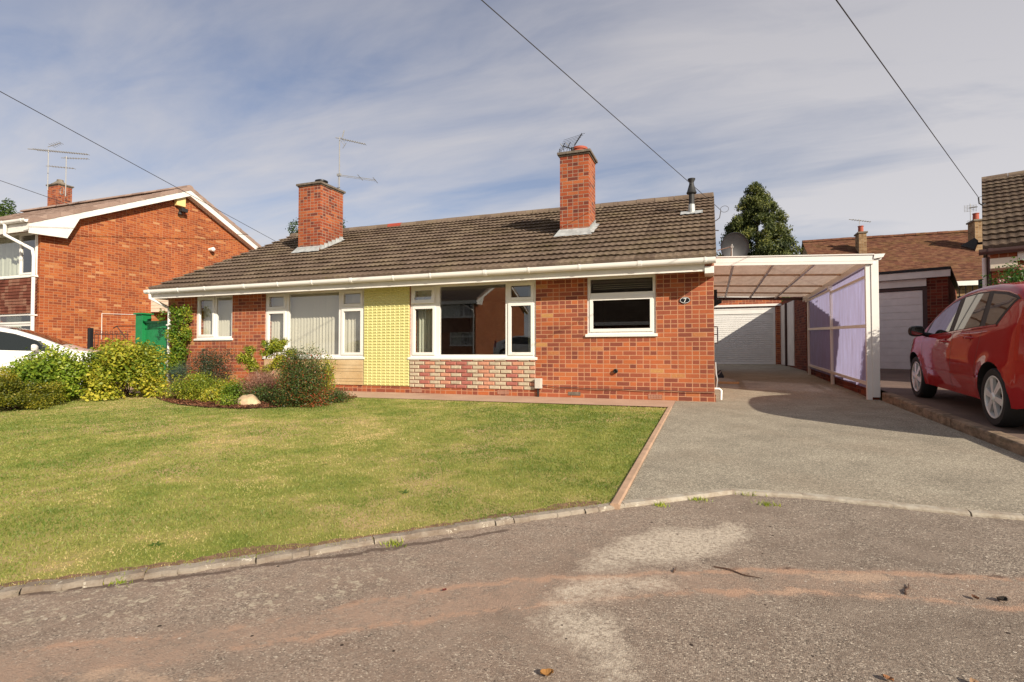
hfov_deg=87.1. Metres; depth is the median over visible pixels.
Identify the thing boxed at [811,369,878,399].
dwarf wall
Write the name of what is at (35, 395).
hedge
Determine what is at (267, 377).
heather
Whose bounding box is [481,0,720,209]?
overhead cable
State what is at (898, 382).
neighbour driveway
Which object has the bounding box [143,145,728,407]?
brick bungalow
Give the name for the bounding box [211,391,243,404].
leafy clump
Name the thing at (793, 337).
boundary wall
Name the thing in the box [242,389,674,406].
path
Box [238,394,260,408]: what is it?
rock
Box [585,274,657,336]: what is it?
window
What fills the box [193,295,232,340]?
window
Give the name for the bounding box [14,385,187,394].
pavement
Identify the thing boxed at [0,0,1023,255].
sky
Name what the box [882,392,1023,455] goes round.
retaining kerb
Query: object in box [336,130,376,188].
tv aerial
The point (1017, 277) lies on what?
flowering bush
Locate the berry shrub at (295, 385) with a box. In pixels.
[259,343,341,407]
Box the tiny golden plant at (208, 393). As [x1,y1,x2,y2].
[196,383,223,401]
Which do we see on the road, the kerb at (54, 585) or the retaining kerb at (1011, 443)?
the kerb at (54, 585)
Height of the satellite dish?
1.075 m
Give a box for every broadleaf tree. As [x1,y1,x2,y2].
[0,197,23,216]
[285,218,345,235]
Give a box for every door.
[714,313,772,362]
[879,290,922,368]
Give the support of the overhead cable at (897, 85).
attached to the cable bracket
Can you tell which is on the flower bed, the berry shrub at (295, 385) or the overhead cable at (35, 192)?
the berry shrub at (295, 385)
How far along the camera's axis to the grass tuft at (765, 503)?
3.50 m
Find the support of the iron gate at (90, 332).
on the pavement
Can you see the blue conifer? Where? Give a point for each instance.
(178, 370)
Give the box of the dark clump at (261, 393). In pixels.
[236,379,281,402]
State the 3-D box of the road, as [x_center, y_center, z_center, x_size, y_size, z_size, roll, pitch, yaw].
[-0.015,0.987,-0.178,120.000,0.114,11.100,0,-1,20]
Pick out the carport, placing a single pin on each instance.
(839, 293)
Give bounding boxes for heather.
[237,367,279,398]
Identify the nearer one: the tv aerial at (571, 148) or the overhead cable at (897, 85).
the overhead cable at (897, 85)
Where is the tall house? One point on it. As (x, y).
(70, 274)
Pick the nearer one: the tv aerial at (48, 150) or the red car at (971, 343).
the red car at (971, 343)
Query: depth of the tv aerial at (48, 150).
19.82 m
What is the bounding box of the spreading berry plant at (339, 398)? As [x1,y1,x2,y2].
[322,382,355,402]
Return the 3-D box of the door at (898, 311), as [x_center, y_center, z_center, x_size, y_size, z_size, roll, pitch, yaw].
[9.310,-0.259,13.867,2.030,1.950,0.025,-1,-2,41]
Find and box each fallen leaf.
[540,668,552,675]
[883,674,893,680]
[996,596,1007,600]
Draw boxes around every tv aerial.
[28,141,88,189]
[49,156,89,195]
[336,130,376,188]
[559,133,584,151]
[964,204,977,220]
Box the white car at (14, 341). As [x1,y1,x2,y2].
[0,326,98,388]
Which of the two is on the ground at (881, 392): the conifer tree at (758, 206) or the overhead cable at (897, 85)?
the conifer tree at (758, 206)
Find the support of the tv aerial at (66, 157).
attached to the tall house
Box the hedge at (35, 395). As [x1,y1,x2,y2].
[0,363,69,409]
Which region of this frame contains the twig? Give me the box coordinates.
[713,566,759,577]
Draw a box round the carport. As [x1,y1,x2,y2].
[714,253,884,399]
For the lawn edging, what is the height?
0.294 m
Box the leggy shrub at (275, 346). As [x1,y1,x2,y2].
[235,337,297,383]
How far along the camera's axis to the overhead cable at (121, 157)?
14.61 m
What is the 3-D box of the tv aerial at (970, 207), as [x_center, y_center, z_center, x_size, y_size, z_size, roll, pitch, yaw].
[22.582,-6.134,26.507,0.508,1.259,0.127,-1,-2,34]
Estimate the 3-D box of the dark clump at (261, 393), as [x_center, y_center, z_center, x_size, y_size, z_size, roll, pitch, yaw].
[-4.347,0.868,9.385,0.887,0.424,0.861,0,-1,-18]
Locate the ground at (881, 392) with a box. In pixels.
[155,390,885,408]
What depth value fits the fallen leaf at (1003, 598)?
2.21 m
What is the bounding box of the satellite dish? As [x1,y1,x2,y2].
[704,232,748,264]
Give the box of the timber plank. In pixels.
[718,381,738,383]
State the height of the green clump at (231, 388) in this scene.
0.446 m
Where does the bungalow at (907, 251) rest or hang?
on the ground at (881, 392)
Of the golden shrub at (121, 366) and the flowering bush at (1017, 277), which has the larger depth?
the golden shrub at (121, 366)
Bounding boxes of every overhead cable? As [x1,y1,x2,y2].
[0,91,274,240]
[0,180,74,206]
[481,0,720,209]
[836,0,977,196]
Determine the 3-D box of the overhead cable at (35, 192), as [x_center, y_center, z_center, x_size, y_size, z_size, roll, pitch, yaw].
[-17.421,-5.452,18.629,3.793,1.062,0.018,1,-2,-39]
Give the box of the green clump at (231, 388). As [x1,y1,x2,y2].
[213,376,250,398]
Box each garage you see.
[714,297,781,363]
[806,266,958,372]
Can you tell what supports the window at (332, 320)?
in the brick bungalow at (578, 293)
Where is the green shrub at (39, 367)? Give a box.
[0,339,94,400]
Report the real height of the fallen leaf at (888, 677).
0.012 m
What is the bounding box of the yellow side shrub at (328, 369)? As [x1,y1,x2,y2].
[317,352,337,397]
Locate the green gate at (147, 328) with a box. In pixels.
[133,313,166,383]
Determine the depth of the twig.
2.50 m
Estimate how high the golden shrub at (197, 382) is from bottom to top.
0.578 m
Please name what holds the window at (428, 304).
in the brick bungalow at (578, 293)
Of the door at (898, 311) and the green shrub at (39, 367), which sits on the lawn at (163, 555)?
the green shrub at (39, 367)
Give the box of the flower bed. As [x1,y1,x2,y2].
[156,392,354,408]
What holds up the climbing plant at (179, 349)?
attached to the brick bungalow at (578, 293)
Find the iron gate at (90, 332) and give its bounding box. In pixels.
[87,325,135,348]
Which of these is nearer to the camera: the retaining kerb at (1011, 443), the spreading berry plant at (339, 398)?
the retaining kerb at (1011, 443)
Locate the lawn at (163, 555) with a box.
[0,393,666,586]
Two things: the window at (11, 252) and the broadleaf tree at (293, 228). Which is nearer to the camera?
the window at (11, 252)
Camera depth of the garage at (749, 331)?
19.59 m
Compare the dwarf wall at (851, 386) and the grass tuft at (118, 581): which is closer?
the grass tuft at (118, 581)
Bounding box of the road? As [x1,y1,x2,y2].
[0,494,1023,681]
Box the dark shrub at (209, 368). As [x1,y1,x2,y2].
[183,345,237,382]
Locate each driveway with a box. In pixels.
[623,364,1023,513]
[880,368,1023,439]
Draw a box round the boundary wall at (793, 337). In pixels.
[781,297,806,370]
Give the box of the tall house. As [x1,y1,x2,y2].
[0,179,261,350]
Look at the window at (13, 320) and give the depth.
15.70 m
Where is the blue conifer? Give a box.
[163,358,192,389]
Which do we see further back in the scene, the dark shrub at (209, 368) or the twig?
the dark shrub at (209, 368)
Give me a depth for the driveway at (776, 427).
4.99 m
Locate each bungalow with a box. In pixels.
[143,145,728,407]
[800,213,982,298]
[961,170,1023,288]
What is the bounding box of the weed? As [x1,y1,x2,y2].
[147,541,163,545]
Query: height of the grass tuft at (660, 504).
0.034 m
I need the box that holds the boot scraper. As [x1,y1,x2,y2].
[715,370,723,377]
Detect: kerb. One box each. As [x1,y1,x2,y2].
[0,488,1023,598]
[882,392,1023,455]
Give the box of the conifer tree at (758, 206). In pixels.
[716,181,802,301]
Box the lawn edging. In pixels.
[610,406,671,509]
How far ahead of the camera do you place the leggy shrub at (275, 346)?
10.20 m
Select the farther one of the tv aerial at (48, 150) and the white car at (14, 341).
the tv aerial at (48, 150)
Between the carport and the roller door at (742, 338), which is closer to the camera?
the carport
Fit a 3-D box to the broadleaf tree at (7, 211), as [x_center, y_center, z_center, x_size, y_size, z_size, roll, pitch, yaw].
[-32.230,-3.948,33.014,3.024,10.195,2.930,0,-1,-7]
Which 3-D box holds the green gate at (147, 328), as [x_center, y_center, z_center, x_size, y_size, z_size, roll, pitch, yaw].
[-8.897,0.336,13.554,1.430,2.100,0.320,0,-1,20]
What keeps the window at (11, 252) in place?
in the tall house
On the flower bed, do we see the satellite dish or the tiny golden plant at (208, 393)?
the tiny golden plant at (208, 393)
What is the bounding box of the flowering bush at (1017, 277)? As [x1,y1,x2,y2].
[980,256,1023,285]
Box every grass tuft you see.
[103,574,132,586]
[379,537,405,547]
[653,501,669,507]
[688,496,712,502]
[755,500,780,506]
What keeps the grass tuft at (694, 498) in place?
on the road
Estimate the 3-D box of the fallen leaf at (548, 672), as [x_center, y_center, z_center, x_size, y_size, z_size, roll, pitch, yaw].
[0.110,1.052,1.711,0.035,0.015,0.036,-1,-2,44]
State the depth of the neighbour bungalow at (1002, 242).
9.87 m
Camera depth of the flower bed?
8.96 m
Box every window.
[0,232,37,279]
[0,313,34,330]
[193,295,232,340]
[262,288,364,358]
[408,280,536,359]
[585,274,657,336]
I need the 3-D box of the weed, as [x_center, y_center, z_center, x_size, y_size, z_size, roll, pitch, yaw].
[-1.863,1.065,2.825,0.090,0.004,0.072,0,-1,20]
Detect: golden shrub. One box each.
[72,332,175,400]
[155,368,236,399]
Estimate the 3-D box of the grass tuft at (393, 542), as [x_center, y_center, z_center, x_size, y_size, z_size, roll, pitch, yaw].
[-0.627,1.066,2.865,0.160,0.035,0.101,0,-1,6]
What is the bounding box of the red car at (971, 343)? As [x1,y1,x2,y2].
[908,281,1023,426]
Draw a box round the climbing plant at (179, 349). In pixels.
[156,303,194,383]
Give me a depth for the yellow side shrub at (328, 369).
9.84 m
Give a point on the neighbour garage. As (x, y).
(905, 303)

